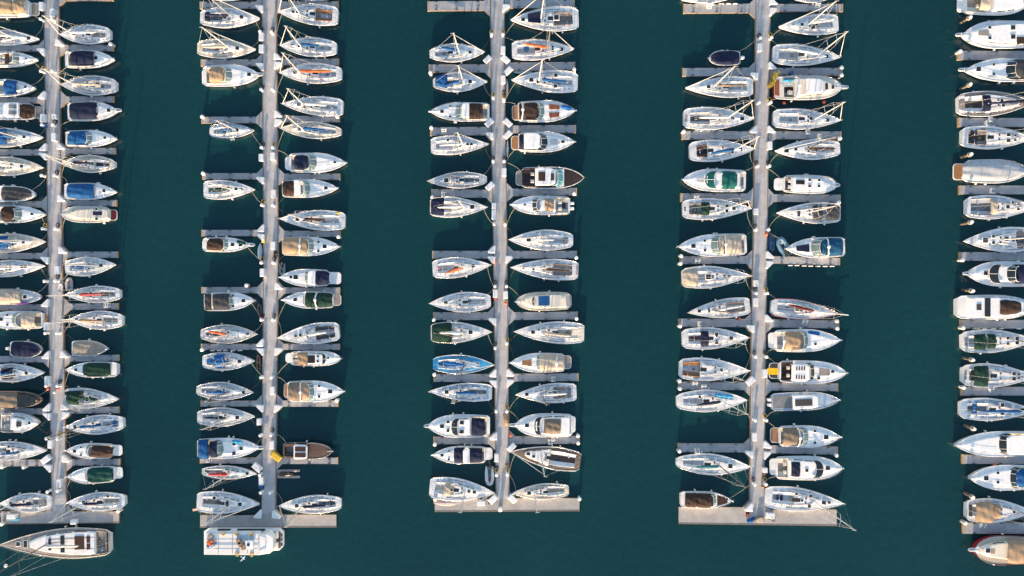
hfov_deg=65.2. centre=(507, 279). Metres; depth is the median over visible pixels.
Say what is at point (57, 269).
dock box
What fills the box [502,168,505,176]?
dock box
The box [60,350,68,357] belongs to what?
dock box
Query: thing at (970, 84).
timber pile
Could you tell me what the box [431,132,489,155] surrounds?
sailboat
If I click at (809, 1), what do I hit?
sailboat
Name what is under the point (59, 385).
power pedestal
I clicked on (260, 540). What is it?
ferry
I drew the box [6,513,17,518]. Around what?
dock box
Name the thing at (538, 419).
front window
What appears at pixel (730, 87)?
sailboat
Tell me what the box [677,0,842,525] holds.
floating pier
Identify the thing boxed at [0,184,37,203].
motorboat
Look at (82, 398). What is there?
sailboat
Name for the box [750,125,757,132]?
dock box
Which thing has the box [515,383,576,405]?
sailboat
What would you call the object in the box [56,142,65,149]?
dock box
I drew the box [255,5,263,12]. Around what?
dock box
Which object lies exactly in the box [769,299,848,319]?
sailboat
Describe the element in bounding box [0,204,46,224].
motorboat
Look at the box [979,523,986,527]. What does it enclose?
dock steps
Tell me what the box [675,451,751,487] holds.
sailboat
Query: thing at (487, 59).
dock box
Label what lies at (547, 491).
sailboat
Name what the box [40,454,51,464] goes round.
dock box
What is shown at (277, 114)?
dock box
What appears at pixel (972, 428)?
timber pile
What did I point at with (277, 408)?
dock box
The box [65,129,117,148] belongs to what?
motorboat
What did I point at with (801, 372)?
motorboat
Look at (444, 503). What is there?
kayak
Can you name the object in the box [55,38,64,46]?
dock box
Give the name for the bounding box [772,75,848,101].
motorboat
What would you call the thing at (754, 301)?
dock box
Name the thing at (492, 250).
dock box
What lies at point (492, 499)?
dock box
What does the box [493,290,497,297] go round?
dock box
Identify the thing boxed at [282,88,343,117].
sailboat
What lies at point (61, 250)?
dock box
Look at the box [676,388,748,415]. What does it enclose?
sailboat
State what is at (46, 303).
dock box
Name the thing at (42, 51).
dock box
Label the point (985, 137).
sailboat
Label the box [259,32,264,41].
dock box
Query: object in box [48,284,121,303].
sailboat
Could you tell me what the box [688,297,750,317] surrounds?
sailboat
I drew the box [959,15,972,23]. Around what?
timber pile
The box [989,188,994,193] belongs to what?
dock steps
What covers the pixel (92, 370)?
motorboat
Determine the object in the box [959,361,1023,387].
sailboat
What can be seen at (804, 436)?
motorboat
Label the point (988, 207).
sailboat
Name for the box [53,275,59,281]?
power pedestal
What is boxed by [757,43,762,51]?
dock box
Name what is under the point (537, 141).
motorboat
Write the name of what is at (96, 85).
sailboat
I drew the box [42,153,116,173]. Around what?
sailboat
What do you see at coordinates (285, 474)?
jet ski
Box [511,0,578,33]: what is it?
sailboat
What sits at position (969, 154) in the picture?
timber pile
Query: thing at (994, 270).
front window
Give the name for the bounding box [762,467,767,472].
dock box
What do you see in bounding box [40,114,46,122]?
dock box
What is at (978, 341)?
sailboat
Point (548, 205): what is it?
motorboat
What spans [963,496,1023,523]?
sailboat
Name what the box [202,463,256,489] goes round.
sailboat
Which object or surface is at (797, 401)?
motorboat
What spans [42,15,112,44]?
sailboat
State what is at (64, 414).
dock box
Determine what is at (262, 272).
dock box
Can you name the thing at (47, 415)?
dock box
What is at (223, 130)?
sailboat
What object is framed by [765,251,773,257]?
dock box
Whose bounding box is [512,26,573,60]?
sailboat
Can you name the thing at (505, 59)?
dock box
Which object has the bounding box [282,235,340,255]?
motorboat
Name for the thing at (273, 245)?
dock box
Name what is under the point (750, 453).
dock box
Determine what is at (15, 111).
motorboat
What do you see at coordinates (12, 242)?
sailboat
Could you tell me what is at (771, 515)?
dock box
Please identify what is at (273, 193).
dock box
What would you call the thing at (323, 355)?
front window
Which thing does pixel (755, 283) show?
dock box
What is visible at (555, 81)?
sailboat
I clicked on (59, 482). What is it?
dock box
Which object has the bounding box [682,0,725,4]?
sailboat
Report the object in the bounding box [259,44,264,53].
dock box
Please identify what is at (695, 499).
motorboat
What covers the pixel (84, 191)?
motorboat
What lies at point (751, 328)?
dock box
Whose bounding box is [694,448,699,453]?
dock steps
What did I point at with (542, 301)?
motorboat
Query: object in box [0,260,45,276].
sailboat
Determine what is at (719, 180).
motorboat
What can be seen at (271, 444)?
dock box
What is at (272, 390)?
dock box
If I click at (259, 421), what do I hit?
dock box
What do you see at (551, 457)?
sailboat
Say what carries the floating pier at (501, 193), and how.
on the water
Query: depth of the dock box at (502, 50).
148.49 m
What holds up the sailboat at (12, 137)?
on the water
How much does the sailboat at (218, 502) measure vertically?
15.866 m
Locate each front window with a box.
[321,354,325,363]
[451,418,460,435]
[534,417,542,435]
[705,171,718,188]
[812,460,823,477]
[989,264,1002,283]
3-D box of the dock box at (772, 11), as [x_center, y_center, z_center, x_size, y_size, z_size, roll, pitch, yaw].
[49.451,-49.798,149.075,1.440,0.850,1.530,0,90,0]
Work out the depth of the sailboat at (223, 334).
148.81 m
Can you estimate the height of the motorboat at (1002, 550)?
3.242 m
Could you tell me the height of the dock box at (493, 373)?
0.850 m
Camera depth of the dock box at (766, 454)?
148.65 m
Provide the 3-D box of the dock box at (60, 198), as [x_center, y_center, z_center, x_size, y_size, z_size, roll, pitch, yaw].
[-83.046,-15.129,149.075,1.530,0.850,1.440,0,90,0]
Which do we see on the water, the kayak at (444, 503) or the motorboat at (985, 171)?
the motorboat at (985, 171)
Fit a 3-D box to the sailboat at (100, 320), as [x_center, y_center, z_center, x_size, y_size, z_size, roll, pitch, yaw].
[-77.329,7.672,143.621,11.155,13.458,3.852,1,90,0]
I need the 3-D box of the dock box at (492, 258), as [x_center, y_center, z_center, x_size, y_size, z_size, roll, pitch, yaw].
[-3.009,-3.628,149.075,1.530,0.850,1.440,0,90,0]
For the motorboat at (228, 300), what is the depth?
148.25 m
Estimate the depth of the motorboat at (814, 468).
148.34 m
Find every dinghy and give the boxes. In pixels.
[65,278,72,290]
[256,354,260,369]
[257,304,262,317]
[258,243,262,258]
[279,262,285,274]
[485,465,493,485]
[768,233,774,251]
[776,237,791,257]
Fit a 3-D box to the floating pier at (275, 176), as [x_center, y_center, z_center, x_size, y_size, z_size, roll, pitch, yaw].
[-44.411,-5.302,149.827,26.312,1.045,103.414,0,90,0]
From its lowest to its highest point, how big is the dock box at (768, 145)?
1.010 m
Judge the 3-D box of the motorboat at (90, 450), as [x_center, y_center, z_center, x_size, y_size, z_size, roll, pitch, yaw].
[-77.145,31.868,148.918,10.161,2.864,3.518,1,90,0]
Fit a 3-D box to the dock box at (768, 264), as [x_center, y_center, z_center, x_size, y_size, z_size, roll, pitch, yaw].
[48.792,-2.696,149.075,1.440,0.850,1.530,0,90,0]
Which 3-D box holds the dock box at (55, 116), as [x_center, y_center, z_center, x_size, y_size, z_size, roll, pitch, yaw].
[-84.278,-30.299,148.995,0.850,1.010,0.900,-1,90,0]
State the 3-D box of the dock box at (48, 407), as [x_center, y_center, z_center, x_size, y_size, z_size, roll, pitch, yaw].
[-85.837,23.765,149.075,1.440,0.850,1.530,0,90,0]
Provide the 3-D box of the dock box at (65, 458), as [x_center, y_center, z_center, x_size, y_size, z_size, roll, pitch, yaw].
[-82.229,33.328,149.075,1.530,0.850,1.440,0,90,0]
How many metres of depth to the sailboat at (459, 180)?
148.85 m
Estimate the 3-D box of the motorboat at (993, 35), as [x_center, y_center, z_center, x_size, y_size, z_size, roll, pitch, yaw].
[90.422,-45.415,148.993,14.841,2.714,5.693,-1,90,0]
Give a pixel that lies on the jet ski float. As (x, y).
(288, 470)
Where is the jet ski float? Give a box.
[277,469,299,477]
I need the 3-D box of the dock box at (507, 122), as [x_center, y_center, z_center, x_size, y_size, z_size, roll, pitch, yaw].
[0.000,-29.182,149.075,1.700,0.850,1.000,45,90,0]
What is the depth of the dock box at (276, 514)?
148.66 m
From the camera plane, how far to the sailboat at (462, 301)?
148.87 m
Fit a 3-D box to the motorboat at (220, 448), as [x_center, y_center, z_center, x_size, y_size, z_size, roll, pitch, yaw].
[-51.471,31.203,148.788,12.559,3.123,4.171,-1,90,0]
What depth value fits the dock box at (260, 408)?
148.65 m
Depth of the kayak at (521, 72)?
149.63 m
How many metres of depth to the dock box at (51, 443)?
148.52 m
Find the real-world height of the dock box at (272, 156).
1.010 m
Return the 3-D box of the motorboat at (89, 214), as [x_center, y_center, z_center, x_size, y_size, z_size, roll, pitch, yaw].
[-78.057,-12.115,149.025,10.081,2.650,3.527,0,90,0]
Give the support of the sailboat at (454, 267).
on the water
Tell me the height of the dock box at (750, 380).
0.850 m
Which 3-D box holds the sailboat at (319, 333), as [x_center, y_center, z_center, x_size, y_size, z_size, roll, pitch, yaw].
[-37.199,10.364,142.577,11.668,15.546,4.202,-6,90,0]
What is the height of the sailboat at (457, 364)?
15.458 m
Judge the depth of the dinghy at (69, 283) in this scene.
149.45 m
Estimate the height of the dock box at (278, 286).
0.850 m
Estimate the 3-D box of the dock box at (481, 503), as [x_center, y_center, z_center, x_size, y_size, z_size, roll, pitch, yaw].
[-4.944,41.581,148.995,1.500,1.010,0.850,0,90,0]
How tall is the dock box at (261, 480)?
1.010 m
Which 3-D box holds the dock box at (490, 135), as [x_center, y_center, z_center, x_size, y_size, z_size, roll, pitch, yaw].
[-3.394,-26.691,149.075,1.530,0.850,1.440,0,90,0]
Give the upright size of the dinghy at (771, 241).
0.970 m
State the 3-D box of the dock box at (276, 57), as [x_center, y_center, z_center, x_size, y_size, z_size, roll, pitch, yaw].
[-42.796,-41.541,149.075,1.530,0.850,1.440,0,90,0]
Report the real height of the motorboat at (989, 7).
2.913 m
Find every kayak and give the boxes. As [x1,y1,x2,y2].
[433,500,456,505]
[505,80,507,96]
[514,71,531,73]
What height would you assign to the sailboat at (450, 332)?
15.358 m
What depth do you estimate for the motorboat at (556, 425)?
147.81 m
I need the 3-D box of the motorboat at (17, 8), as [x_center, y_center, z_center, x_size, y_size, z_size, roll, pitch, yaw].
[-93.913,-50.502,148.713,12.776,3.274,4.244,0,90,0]
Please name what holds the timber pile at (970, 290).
in the water
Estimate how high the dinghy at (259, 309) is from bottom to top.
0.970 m
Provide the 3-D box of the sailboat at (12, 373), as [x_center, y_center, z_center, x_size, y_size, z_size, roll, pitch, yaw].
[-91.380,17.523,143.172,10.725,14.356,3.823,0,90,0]
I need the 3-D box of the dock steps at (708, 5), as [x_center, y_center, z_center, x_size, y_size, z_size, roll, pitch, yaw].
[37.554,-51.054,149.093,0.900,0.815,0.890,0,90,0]
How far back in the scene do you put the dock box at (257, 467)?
148.65 m
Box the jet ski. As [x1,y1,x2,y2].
[278,472,293,475]
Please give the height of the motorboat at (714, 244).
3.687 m
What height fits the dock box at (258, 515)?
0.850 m
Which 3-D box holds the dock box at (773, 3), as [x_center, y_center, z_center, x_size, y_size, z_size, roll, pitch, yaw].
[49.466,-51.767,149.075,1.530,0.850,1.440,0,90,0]
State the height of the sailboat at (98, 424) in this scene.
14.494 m
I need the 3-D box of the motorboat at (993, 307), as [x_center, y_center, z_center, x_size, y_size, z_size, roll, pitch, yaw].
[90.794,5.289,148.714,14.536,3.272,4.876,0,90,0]
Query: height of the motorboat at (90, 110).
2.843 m
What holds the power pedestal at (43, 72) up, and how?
on the floating pier at (57, 100)
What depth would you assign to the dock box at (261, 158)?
148.49 m
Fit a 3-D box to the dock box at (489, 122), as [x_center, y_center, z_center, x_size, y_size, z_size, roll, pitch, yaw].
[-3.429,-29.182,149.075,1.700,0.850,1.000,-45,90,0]
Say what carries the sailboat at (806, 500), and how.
on the water
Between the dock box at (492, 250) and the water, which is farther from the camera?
the water
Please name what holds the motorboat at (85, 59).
on the water
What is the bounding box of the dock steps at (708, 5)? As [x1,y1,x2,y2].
[706,2,711,8]
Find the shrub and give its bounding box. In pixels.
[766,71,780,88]
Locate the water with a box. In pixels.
[0,0,1023,575]
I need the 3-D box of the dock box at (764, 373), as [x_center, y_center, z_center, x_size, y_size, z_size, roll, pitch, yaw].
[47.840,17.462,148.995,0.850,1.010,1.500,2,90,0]
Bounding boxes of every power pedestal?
[39,14,45,21]
[39,66,45,73]
[52,170,58,177]
[53,223,59,229]
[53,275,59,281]
[55,379,61,387]
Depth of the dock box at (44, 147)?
148.68 m
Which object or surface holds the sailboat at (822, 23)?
on the water
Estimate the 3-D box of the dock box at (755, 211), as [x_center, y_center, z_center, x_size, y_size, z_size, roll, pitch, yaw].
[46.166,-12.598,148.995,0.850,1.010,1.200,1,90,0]
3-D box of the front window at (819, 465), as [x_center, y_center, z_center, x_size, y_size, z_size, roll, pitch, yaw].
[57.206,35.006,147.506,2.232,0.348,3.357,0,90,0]
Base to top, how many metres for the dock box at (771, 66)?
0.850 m
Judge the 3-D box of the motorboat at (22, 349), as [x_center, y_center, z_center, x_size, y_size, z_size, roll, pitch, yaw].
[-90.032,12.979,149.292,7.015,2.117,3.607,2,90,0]
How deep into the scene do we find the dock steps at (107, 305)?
148.94 m
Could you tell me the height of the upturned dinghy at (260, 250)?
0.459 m
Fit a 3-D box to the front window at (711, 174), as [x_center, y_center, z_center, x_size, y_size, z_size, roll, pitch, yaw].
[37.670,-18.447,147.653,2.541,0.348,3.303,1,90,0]
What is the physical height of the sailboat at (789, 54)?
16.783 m
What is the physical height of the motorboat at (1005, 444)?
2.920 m
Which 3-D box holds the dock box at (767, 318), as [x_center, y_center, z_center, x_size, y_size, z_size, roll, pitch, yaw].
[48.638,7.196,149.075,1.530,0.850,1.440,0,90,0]
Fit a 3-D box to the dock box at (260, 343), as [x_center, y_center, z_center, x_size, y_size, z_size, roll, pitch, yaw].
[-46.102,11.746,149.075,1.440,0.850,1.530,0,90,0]
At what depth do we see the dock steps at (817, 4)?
148.94 m
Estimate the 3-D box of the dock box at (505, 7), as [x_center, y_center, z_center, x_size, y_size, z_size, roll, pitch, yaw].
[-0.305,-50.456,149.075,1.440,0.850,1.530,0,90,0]
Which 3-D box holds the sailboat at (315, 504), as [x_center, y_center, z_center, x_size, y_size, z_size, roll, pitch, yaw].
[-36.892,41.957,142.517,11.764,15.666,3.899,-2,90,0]
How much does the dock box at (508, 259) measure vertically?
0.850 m
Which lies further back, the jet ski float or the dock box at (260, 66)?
the jet ski float
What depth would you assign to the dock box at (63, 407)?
148.65 m
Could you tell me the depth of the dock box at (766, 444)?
148.65 m
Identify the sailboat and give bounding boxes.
[0,26,39,45]
[0,127,43,147]
[0,156,43,177]
[0,232,46,252]
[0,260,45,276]
[0,363,44,383]
[0,439,47,463]
[0,491,52,516]
[0,525,112,574]
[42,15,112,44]
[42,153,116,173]
[43,69,118,97]
[44,413,125,439]
[47,490,127,523]
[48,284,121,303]
[48,310,124,330]
[64,386,119,410]
[65,256,116,277]
[196,381,252,402]
[197,27,255,60]
[197,405,255,429]
[197,489,259,525]
[200,0,259,27]
[201,323,256,343]
[202,350,254,371]
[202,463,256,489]
[203,180,254,199]
[209,120,253,140]
[276,0,338,27]
[276,322,340,345]
[277,493,341,526]
[278,53,342,84]
[280,25,337,59]
[280,115,341,140]
[280,210,345,230]
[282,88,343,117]
[427,171,486,189]
[428,291,490,313]
[428,383,491,403]
[429,477,493,513]
[430,33,483,63]
[430,197,487,217]
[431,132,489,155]
[431,320,491,343]
[432,256,490,277]
[433,65,487,94]
[433,353,494,373]
[508,230,572,251]
[510,259,577,281]
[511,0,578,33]
[511,444,580,476]
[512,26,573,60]
[512,61,577,93]
[512,481,568,512]
[513,320,583,343]
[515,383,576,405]
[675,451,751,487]
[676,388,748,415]
[678,356,750,382]
[681,264,751,288]
[681,326,748,350]
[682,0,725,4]
[682,198,752,221]
[683,99,755,131]
[685,66,752,99]
[688,135,760,162]
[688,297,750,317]
[764,485,855,530]
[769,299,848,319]
[771,31,847,67]
[771,102,844,129]
[775,135,839,159]
[777,202,840,224]
[778,1,838,37]
[794,0,824,4]
[955,91,1023,116]
[957,398,1023,421]
[959,126,1023,149]
[959,328,1023,353]
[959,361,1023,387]
[962,226,1023,253]
[963,195,1023,220]
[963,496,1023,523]
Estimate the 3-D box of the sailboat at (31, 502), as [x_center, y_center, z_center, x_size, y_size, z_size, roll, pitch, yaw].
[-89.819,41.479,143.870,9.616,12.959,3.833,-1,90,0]
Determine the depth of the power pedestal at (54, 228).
149.09 m
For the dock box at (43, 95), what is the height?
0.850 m
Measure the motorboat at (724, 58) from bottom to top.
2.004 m
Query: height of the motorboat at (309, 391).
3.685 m
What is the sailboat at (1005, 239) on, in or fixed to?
on the water
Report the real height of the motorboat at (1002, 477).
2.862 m
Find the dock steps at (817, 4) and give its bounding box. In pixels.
[815,2,820,7]
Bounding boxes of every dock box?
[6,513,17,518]
[37,48,45,55]
[38,91,46,98]
[38,152,47,159]
[39,2,45,11]
[39,143,47,150]
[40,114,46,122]
[40,257,49,263]
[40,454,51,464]
[41,299,49,306]
[41,351,50,358]
[42,412,51,419]
[43,403,51,410]
[43,464,52,471]
[44,322,50,329]
[44,376,51,383]
[47,439,54,447]
[49,8,56,17]
[51,133,57,141]
[52,114,58,119]
[54,266,60,273]
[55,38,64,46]
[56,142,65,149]
[56,478,63,486]
[57,194,66,201]
[58,246,67,253]
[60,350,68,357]
[61,403,69,409]
[61,411,69,419]
[61,454,70,462]
[70,519,78,524]
[251,462,262,472]
[253,509,261,518]
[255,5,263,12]
[255,63,263,70]
[256,176,264,183]
[256,233,264,240]
[256,339,264,346]
[256,348,264,354]
[256,405,263,411]
[257,224,264,231]
[257,418,262,424]
[258,154,264,161]
[258,476,264,484]
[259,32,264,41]
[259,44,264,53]
[260,269,265,276]
[269,440,274,448]
[270,152,275,160]
[270,386,275,394]
[270,450,281,461]
[271,190,276,197]
[271,241,276,249]
[272,510,280,518]
[274,53,281,60]
[274,61,280,69]
[274,110,282,117]
[274,119,282,126]
[274,348,281,355]
[274,405,281,412]
[275,282,282,289]
[477,500,484,505]
[483,55,491,63]
[485,118,493,127]
[485,181,494,190]
[486,132,493,139]
[488,245,494,252]
[488,256,495,263]
[488,494,497,504]
[489,318,495,324]
[489,369,496,376]
[489,380,496,387]
[490,432,496,439]
[492,210,495,219]
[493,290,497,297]
[494,453,498,461]
[500,54,510,64]
[501,46,504,54]
[501,75,505,83]
[502,4,509,12]
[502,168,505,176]
[503,66,512,75]
[503,118,511,127]
[503,130,512,139]
[503,291,507,298]
[505,256,512,263]
[506,369,513,376]
[507,379,513,386]
[507,442,515,451]
[507,494,516,503]
[744,502,752,511]
[745,376,755,385]
[745,450,752,457]
[746,325,754,332]
[750,72,758,80]
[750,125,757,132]
[751,432,756,440]
[752,298,757,305]
[753,208,758,214]
[753,280,758,286]
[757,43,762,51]
[762,369,767,377]
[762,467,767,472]
[763,440,771,447]
[763,451,770,458]
[764,314,772,321]
[764,512,774,518]
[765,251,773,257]
[765,261,773,268]
[766,141,771,149]
[767,126,774,132]
[768,62,775,69]
[769,0,777,5]
[769,8,776,15]
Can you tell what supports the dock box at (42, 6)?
on the floating pier at (57, 100)
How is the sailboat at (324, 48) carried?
on the water
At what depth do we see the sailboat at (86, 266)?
148.82 m
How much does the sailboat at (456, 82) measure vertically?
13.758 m
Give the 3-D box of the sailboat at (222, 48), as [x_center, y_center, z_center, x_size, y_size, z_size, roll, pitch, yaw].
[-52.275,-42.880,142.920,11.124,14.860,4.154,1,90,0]
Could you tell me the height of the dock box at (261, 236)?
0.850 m
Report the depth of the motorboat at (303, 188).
148.41 m
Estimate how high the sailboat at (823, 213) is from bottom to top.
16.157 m
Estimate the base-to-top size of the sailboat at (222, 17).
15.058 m
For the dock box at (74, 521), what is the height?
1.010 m
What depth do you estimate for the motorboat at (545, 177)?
148.55 m
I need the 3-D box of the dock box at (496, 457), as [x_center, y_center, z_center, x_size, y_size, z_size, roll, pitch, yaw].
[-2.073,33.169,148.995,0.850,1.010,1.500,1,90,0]
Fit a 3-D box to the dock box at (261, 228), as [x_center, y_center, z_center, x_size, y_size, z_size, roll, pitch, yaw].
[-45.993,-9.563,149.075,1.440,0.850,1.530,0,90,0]
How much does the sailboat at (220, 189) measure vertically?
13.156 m
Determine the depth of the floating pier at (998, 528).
149.51 m
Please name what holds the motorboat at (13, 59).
on the water
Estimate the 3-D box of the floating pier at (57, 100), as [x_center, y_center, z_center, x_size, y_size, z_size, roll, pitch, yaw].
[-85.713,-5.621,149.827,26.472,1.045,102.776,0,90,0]
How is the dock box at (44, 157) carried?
on the floating pier at (57, 100)
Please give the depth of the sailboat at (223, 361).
148.76 m
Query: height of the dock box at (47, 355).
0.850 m
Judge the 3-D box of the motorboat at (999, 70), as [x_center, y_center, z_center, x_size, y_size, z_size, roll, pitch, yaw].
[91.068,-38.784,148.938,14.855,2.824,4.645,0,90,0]
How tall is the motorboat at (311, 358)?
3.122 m
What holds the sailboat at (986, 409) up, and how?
on the water
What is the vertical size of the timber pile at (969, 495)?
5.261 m
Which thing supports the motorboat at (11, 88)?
on the water
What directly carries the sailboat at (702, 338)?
on the water
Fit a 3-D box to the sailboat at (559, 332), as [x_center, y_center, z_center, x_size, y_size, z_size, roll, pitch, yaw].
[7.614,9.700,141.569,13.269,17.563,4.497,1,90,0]
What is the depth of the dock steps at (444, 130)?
148.95 m
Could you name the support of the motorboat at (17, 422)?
on the water
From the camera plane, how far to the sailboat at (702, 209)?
148.83 m
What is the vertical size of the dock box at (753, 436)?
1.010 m
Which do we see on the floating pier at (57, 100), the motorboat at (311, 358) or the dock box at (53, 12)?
the dock box at (53, 12)
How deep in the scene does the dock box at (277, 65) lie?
148.65 m
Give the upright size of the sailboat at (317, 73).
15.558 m
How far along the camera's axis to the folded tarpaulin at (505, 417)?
149.13 m
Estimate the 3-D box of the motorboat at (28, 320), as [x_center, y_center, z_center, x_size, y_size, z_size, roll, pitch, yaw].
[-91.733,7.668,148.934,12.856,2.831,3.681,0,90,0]
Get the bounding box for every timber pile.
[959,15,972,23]
[959,82,972,89]
[959,152,973,158]
[960,220,973,224]
[961,288,974,292]
[961,356,974,361]
[963,424,975,430]
[963,491,974,498]
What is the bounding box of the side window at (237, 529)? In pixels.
[237,529,264,530]
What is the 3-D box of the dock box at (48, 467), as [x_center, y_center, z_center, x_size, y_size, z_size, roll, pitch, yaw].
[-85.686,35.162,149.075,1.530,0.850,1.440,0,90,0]
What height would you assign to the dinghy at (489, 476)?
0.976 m
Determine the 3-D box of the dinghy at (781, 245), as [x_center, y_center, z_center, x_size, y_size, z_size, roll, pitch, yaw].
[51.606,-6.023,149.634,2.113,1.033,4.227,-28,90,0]
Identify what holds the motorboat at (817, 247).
on the water
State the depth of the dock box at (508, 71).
148.65 m
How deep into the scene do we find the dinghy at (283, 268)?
149.49 m
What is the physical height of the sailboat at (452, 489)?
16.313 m
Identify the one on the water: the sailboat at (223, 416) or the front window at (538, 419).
the sailboat at (223, 416)
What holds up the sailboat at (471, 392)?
on the water
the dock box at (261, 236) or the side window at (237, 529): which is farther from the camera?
the dock box at (261, 236)
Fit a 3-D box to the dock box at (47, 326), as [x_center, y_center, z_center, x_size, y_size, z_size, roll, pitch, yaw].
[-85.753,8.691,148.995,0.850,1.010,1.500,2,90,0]
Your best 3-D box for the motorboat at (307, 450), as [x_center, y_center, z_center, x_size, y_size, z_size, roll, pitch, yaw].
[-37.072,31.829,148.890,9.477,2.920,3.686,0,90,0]
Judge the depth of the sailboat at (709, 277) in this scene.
148.76 m
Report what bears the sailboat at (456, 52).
on the water
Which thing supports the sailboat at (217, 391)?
on the water
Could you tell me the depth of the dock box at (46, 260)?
148.66 m
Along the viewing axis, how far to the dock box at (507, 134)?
148.65 m
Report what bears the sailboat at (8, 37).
on the water
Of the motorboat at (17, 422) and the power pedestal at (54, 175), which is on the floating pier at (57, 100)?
the power pedestal at (54, 175)
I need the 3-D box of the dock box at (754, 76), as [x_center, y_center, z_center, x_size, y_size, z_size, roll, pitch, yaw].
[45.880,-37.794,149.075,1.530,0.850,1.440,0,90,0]
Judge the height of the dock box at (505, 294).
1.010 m
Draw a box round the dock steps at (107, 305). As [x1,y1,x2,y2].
[104,303,110,307]
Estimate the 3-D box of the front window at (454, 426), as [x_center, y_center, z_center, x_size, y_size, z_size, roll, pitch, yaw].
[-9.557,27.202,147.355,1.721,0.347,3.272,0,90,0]
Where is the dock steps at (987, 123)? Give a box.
[984,120,989,125]
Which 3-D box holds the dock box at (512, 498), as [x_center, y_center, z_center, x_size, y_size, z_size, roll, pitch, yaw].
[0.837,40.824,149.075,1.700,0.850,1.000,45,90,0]
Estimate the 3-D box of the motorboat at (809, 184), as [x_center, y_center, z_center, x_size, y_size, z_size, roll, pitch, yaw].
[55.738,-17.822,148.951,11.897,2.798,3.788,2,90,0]
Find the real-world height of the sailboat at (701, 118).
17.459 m
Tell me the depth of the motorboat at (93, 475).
148.40 m
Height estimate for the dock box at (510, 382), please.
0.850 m
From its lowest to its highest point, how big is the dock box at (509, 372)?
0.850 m
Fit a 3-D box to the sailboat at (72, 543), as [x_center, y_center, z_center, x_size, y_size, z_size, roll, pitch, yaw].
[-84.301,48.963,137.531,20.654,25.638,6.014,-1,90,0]
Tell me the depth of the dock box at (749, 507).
148.65 m
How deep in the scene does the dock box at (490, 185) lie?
148.65 m
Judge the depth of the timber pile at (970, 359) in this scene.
147.18 m
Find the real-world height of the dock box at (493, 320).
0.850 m
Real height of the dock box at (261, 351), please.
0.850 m
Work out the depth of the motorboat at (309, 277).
148.40 m
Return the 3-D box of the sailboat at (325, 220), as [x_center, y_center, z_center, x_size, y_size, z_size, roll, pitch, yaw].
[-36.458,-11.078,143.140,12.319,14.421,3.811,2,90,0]
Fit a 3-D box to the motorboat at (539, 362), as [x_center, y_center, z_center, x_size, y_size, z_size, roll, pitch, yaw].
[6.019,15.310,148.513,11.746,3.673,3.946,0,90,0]
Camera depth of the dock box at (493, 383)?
148.65 m
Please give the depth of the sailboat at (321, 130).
148.83 m
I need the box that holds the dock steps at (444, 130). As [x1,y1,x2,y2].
[441,128,446,133]
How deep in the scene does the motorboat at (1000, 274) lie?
147.89 m
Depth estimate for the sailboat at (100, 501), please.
148.85 m
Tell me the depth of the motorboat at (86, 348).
148.82 m
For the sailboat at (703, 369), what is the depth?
148.87 m
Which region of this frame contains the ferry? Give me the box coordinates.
[204,527,284,556]
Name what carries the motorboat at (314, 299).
on the water
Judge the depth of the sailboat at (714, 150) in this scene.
148.86 m
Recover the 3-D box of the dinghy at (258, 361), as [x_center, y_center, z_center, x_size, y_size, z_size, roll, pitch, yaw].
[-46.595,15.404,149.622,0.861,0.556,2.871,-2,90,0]
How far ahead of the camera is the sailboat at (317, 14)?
148.87 m
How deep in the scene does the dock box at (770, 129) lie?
148.65 m
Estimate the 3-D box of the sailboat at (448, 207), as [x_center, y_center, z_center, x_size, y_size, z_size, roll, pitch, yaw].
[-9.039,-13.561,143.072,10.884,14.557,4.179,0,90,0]
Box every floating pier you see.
[0,0,120,523]
[200,0,340,527]
[427,0,579,511]
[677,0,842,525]
[956,51,1023,533]
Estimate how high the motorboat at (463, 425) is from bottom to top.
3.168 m
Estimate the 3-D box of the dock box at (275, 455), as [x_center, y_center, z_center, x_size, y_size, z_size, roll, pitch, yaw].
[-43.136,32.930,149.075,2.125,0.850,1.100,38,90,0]
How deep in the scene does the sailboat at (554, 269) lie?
148.86 m
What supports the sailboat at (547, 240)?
on the water
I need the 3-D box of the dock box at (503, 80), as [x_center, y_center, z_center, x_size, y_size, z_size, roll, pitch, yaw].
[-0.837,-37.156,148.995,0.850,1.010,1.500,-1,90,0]
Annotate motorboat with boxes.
[0,0,39,19]
[0,51,38,67]
[0,79,36,97]
[0,102,44,121]
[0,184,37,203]
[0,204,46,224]
[0,287,42,304]
[0,311,47,329]
[0,391,44,408]
[0,411,40,432]
[5,339,43,357]
[59,205,117,223]
[63,362,119,378]
[63,441,122,459]
[64,182,117,199]
[65,49,114,70]
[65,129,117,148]
[65,464,122,484]
[67,100,121,120]
[72,339,109,356]
[197,435,263,458]
[202,64,262,87]
[202,236,254,251]
[204,290,255,310]
[278,269,340,287]
[281,290,340,309]
[282,178,338,197]
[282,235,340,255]
[283,440,333,459]
[284,381,344,402]
[285,153,347,174]
[285,351,341,366]
[424,412,489,437]
[428,102,489,122]
[431,444,491,463]
[509,195,573,216]
[509,351,570,372]
[509,411,575,437]
[511,131,575,153]
[512,100,576,121]
[514,290,570,311]
[516,166,583,188]
[676,232,746,256]
[679,489,733,508]
[681,168,745,191]
[708,49,744,65]
[766,390,840,411]
[767,359,848,384]
[768,327,841,351]
[769,454,843,480]
[770,423,841,447]
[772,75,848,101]
[774,174,839,193]
[784,236,844,257]
[953,159,1023,184]
[953,295,1023,320]
[953,430,1023,457]
[955,20,1023,50]
[957,0,1023,15]
[958,58,1023,83]
[962,260,1023,287]
[967,465,1023,490]
[968,533,1023,565]
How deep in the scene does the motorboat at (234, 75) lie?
148.46 m
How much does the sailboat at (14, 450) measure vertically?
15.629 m

